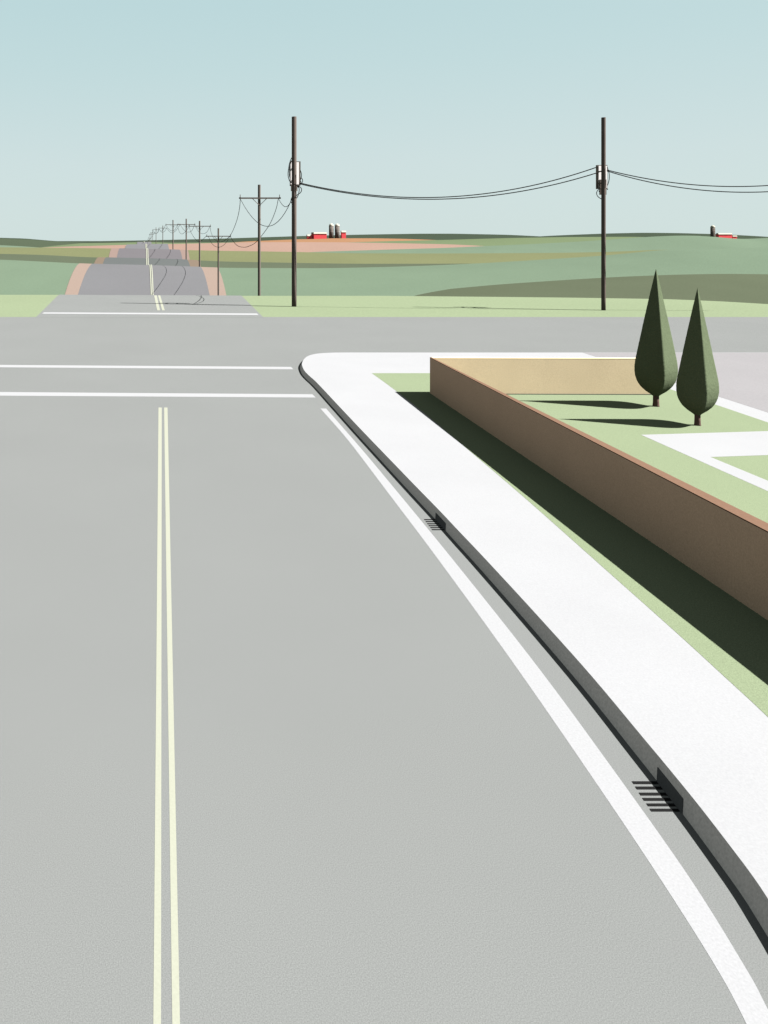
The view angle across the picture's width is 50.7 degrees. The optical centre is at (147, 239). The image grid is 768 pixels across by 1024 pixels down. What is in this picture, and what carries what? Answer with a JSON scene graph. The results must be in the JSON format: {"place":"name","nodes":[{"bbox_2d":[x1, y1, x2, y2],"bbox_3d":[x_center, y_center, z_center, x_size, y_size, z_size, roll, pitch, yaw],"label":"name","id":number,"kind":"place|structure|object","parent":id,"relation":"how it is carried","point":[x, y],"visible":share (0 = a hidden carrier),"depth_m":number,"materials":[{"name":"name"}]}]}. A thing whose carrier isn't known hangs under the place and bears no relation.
{"place":"outdoors","nodes":[
{"label":"outdoors","id":0,"kind":"place"},
{"bbox_2d":[0,239,77,247],"bbox_3d":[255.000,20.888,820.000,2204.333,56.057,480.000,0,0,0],"label":"hill","id":1,"kind":"structure","parent":0,"point":[24,242],"depth_m":780.12,"materials":[{"name":"green plant"}]},
{"bbox_2d":[65,248,118,294],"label":"dirt shoulder","id":2,"kind":"object","parent":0,"point":[76,279],"visible":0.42,"depth_m":71.06},
{"bbox_2d":[37,242,262,316],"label":"country road","id":3,"kind":"structure","parent":0,"point":[120,283],"depth_m":64.94,"materials":[{"name":"grey asphalt"}]},
{"bbox_2d":[42,312,257,314],"bbox_3d":[0.081,3.491,35.585,10.226,0.001,0.833,0,0,4],"label":"stop line","id":4,"kind":"object","parent":3,"relation":"on","point":[154,313],"visible":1,"depth_m":35.62,"materials":[{"name":"white paint"}]},
{"bbox_2d":[149,265,151,294],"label":"line","id":5,"kind":"object","parent":3,"relation":"on","point":[150,280],"visible":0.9,"depth_m":68.43,"materials":[{"name":"yellow paint"}]},
{"bbox_2d":[151,265,153,294],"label":"line","id":6,"kind":"object","parent":3,"relation":"on","point":[152,281],"visible":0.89,"depth_m":68.24,"materials":[{"name":"yellow paint"}]},
{"bbox_2d":[154,295,159,309],"bbox_3d":[0.518,3.492,42.280,0.166,0.001,10.041,0,0,0],"label":"line","id":7,"kind":"object","parent":3,"relation":"on","point":[156,301],"visible":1,"depth_m":41.90,"materials":[{"name":"yellow paint"}]},
{"bbox_2d":[158,295,164,309],"bbox_3d":[0.760,3.492,42.280,0.137,0.001,10.041,0,0,0],"label":"line","id":8,"kind":"object","parent":3,"relation":"on","point":[161,303],"visible":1,"depth_m":41.57,"materials":[{"name":"yellow paint"}]},
{"bbox_2d":[180,250,225,294],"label":"dirt shoulder","id":9,"kind":"object","parent":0,"point":[211,275],"visible":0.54,"depth_m":71.30},
{"bbox_2d":[178,219,194,258],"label":"utility pole","id":10,"kind":"object","parent":9,"relation":"on","point":[186,224],"visible":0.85,"depth_m":119.90,"materials":[{"name":"brown wood"}]},
{"bbox_2d":[189,221,210,266],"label":"utility pole","id":11,"kind":"object","parent":9,"relation":"on","point":[199,226],"visible":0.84,"depth_m":89.91,"materials":[{"name":"brown wood"}]},
{"bbox_2d":[206,228,230,294],"bbox_3d":[5.675,2.415,59.942,1.990,6.711,0.259,0,0,0],"label":"utility pole","id":12,"kind":"object","parent":9,"relation":"on","point":[218,236],"visible":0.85,"depth_m":59.93,"materials":[{"name":"brown wood"}]},
{"bbox_2d":[231,201,277,246],"bbox_3d":[7.987,-1.185,56.981,0.340,3.522,6.641,0,0,-27],"label":"power cable","id":13,"kind":"object","parent":12,"relation":"hanging from","point":[265,230],"visible":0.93,"depth_m":55.53,"materials":[{"name":"rubber"}]},
{"bbox_2d":[0,254,452,267],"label":"hill","id":14,"kind":"structure","parent":0,"point":[66,259],"depth_m":99.67,"materials":[{"name":"green plant"}]},
{"bbox_2d":[44,242,474,251],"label":"hill","id":15,"kind":"structure","parent":0,"point":[308,246],"depth_m":195.45,"materials":[{"name":"brown soil"}]},
{"bbox_2d":[0,247,656,263],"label":"hill","id":16,"kind":"structure","parent":0,"point":[364,258],"depth_m":131.17,"materials":[{"name":"green plant"}]},
{"bbox_2d":[246,238,422,241],"bbox_3d":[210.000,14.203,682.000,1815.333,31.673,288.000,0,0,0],"label":"hill","id":17,"kind":"structure","parent":0,"point":[345,240],"depth_m":665.72,"materials":[{"name":"brown soil"}]},
{"bbox_2d":[311,232,326,238],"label":"barn","id":18,"kind":"structure","parent":17,"relation":"on","point":[319,235],"depth_m":690.00,"materials":[{"name":"red wood"}]},
{"bbox_2d":[329,223,333,237],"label":"silo","id":19,"kind":"object","parent":17,"relation":"on","point":[331,230],"visible":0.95,"depth_m":704.17,"materials":[{"name":"grey concrete"}]},
{"bbox_2d":[335,224,339,237],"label":"silo","id":20,"kind":"object","parent":17,"relation":"on","point":[337,230],"visible":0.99,"depth_m":704.11,"materials":[{"name":"grey concrete"}]},
{"bbox_2d":[341,231,345,237],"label":"barn","id":21,"kind":"structure","parent":17,"relation":"on","point":[343,234],"depth_m":690.00,"materials":[{"name":"red wood"}]},
{"bbox_2d":[40,237,637,247],"bbox_3d":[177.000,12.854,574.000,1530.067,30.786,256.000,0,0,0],"label":"hill","id":22,"kind":"structure","parent":0,"point":[499,241],"depth_m":555.12,"materials":[{"name":"green plant"}]},
{"bbox_2d":[0,317,767,1023],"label":"road","id":23,"kind":"structure","parent":0,"point":[394,805],"depth_m":5.25,"materials":[{"name":"grey asphalt"}]},
{"bbox_2d":[0,365,292,368],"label":"crosswalk line","id":24,"kind":"object","parent":23,"relation":"on","point":[90,366],"visible":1,"depth_m":20.58,"materials":[{"name":"white paint"}]},
{"bbox_2d":[153,408,161,1023],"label":"line","id":25,"kind":"object","parent":23,"relation":"on","point":[157,958],"visible":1,"depth_m":4.93,"materials":[{"name":"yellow paint"}]},
{"bbox_2d":[0,392,314,396],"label":"crosswalk line","id":26,"kind":"object","parent":23,"relation":"on","point":[141,394],"visible":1,"depth_m":16.98,"materials":[{"name":"white paint"}]},
{"bbox_2d":[164,408,179,1023],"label":"line","id":27,"kind":"object","parent":23,"relation":"on","point":[174,939],"visible":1,"depth_m":4.91,"materials":[{"name":"yellow paint"}]},
{"bbox_2d":[424,513,445,530],"bbox_3d":[3.547,3.469,9.249,0.193,0.061,0.435,0,0,5],"label":"storm drain","id":28,"kind":"object","parent":23,"relation":"on","point":[440,521],"visible":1,"depth_m":9.24,"materials":[{"name":"metal"}]},
{"bbox_2d":[321,409,767,1023],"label":"edge line","id":29,"kind":"object","parent":23,"relation":"on","point":[699,917],"visible":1,"depth_m":4.72,"materials":[{"name":"white paint"}]},
{"bbox_2d":[632,767,683,813],"bbox_3d":[3.213,3.469,4.741,0.219,0.061,0.327,0,0,7],"label":"storm drain","id":30,"kind":"object","parent":23,"relation":"on","point":[670,790],"visible":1,"depth_m":4.72,"materials":[{"name":"metal"}]},
{"bbox_2d":[0,248,767,295],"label":"hill","id":31,"kind":"structure","parent":0,"point":[18,277],"depth_m":71.18,"materials":[{"name":"green plant"}]},
{"bbox_2d":[0,295,767,316],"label":"ground","id":32,"kind":"structure","parent":0,"point":[281,306],"depth_m":39.11,"materials":[{"name":"green plant"}]},
{"bbox_2d":[239,185,280,295],"bbox_3d":[8.073,0.566,53.930,3.006,9.087,0.357,0,0,0],"label":"utility pole","id":33,"kind":"object","parent":32,"relation":"on","point":[259,198],"visible":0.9,"depth_m":53.92,"materials":[{"name":"brown wood"}]},
{"bbox_2d":[288,116,302,306],"bbox_3d":[7.795,-1.352,39.934,0.813,10.344,0.819,0,0,0],"label":"utility pole","id":34,"kind":"object","parent":32,"relation":"on","point":[294,171],"visible":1,"depth_m":39.59,"materials":[{"name":"brown wood"}]},
{"bbox_2d":[240,199,291,226],"bbox_3d":[7.144,-1.897,46.749,0.036,2.175,14.543,0,0,-4],"label":"power cable","id":35,"kind":"object","parent":34,"relation":"hanging from","point":[273,224],"visible":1,"depth_m":45.09,"materials":[{"name":"rubber"}]},
{"bbox_2d":[299,172,596,199],"bbox_3d":[15.064,-2.697,38.150,14.447,1.287,0.043,0,0,9],"label":"power cable","id":36,"kind":"object","parent":34,"relation":"hanging from","point":[450,198],"visible":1,"depth_m":38.06,"materials":[{"name":"rubber"}]},
{"bbox_2d":[299,166,597,197],"bbox_3d":[15.123,-2.897,38.250,14.523,1.497,0.043,0,0,9],"label":"power cable","id":37,"kind":"object","parent":34,"relation":"hanging from","point":[451,196],"visible":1,"depth_m":38.17,"materials":[{"name":"rubber"}]},
{"bbox_2d":[596,117,609,309],"bbox_3d":[22.867,-1.159,37.761,0.623,9.958,0.944,0,0,22],"label":"utility pole","id":38,"kind":"object","parent":32,"relation":"on","point":[601,178],"visible":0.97,"depth_m":37.50,"materials":[{"name":"brown wood"}]},
{"bbox_2d":[607,170,767,186],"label":"power cable","id":39,"kind":"object","parent":38,"relation":"hanging from","point":[686,184],"visible":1,"depth_m":36.80,"materials":[{"name":"rubber"}]},
{"bbox_2d":[607,171,767,192],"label":"power cable","id":40,"kind":"object","parent":38,"relation":"hanging from","point":[686,188],"visible":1,"depth_m":36.69,"materials":[{"name":"rubber"}]},
{"bbox_2d":[0,236,767,252],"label":"hill","id":41,"kind":"structure","parent":0,"point":[663,243],"depth_m":166.60,"materials":[{"name":"green plant"}]},
{"bbox_2d":[166,220,176,248],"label":"utility pole","id":42,"kind":"object","parent":41,"relation":"on","point":[172,224],"visible":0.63,"depth_m":169.95,"materials":[{"name":"brown wood"}]},
{"bbox_2d":[710,225,714,236],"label":"silo","id":43,"kind":"object","parent":41,"relation":"on","point":[712,230],"visible":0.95,"depth_m":172.67,"materials":[{"name":"grey concrete"}]},
{"bbox_2d":[716,233,731,237],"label":"barn","id":44,"kind":"structure","parent":41,"relation":"on","point":[725,235],"depth_m":173.00,"materials":[{"name":"red wood"}]},
{"bbox_2d":[0,233,767,242],"bbox_3d":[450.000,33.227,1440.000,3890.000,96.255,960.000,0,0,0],"label":"hill","id":45,"kind":"structure","parent":0,"point":[440,236],"depth_m":1383.71,"materials":[{"name":"green plant"}]},
{"bbox_2d":[0,0,767,240],"label":"sky","id":46,"kind":"structure","parent":0,"point":[121,120],"materials":[{"name":"blue"}]},
{"bbox_2d":[300,352,767,935],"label":"sidewalk","id":47,"kind":"structure","parent":0,"point":[684,716],"depth_m":6.65,"materials":[{"name":"white concrete"}]},
{"bbox_2d":[372,373,767,716],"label":"lawn","id":48,"kind":"structure","parent":0,"point":[723,633],"depth_m":10.03,"materials":[{"name":"green plant"}]},
{"bbox_2d":[430,357,767,619],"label":"garden wall","id":49,"kind":"structure","parent":48,"relation":"on","point":[721,544],"depth_m":9.76,"materials":[{"name":"brick"}]},
{"bbox_2d":[634,271,677,406],"bbox_3d":[10.364,2.005,15.287,0.577,2.827,0.576,0,0,-30],"label":"cypress tree","id":50,"kind":"object","parent":48,"relation":"on","point":[656,368],"visible":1,"depth_m":15.15,"materials":[{"name":"green plant"}]},
{"bbox_2d":[676,288,718,425],"bbox_3d":[10.060,2.148,13.719,0.504,2.540,0.504,0,0,-30],"label":"cypress tree","id":51,"kind":"object","parent":48,"relation":"on","point":[697,386],"visible":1,"depth_m":13.61,"materials":[{"name":"green plant"}]},
{"bbox_2d":[416,274,767,303],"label":"hill","id":52,"kind":"structure","parent":0,"point":[747,288],"depth_m":60.75,"materials":[{"name":"green plant"}]},
{"bbox_2d":[586,353,767,411],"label":"driveway","id":53,"kind":"structure","parent":0,"point":[743,378],"depth_m":18.76,"materials":[{"name":"concrete"}]},
{"bbox_2d":[643,431,767,490],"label":"garden path","id":54,"kind":"structure","parent":0,"point":[704,447],"depth_m":12.30,"materials":[{"name":"white concrete"}]}
]}

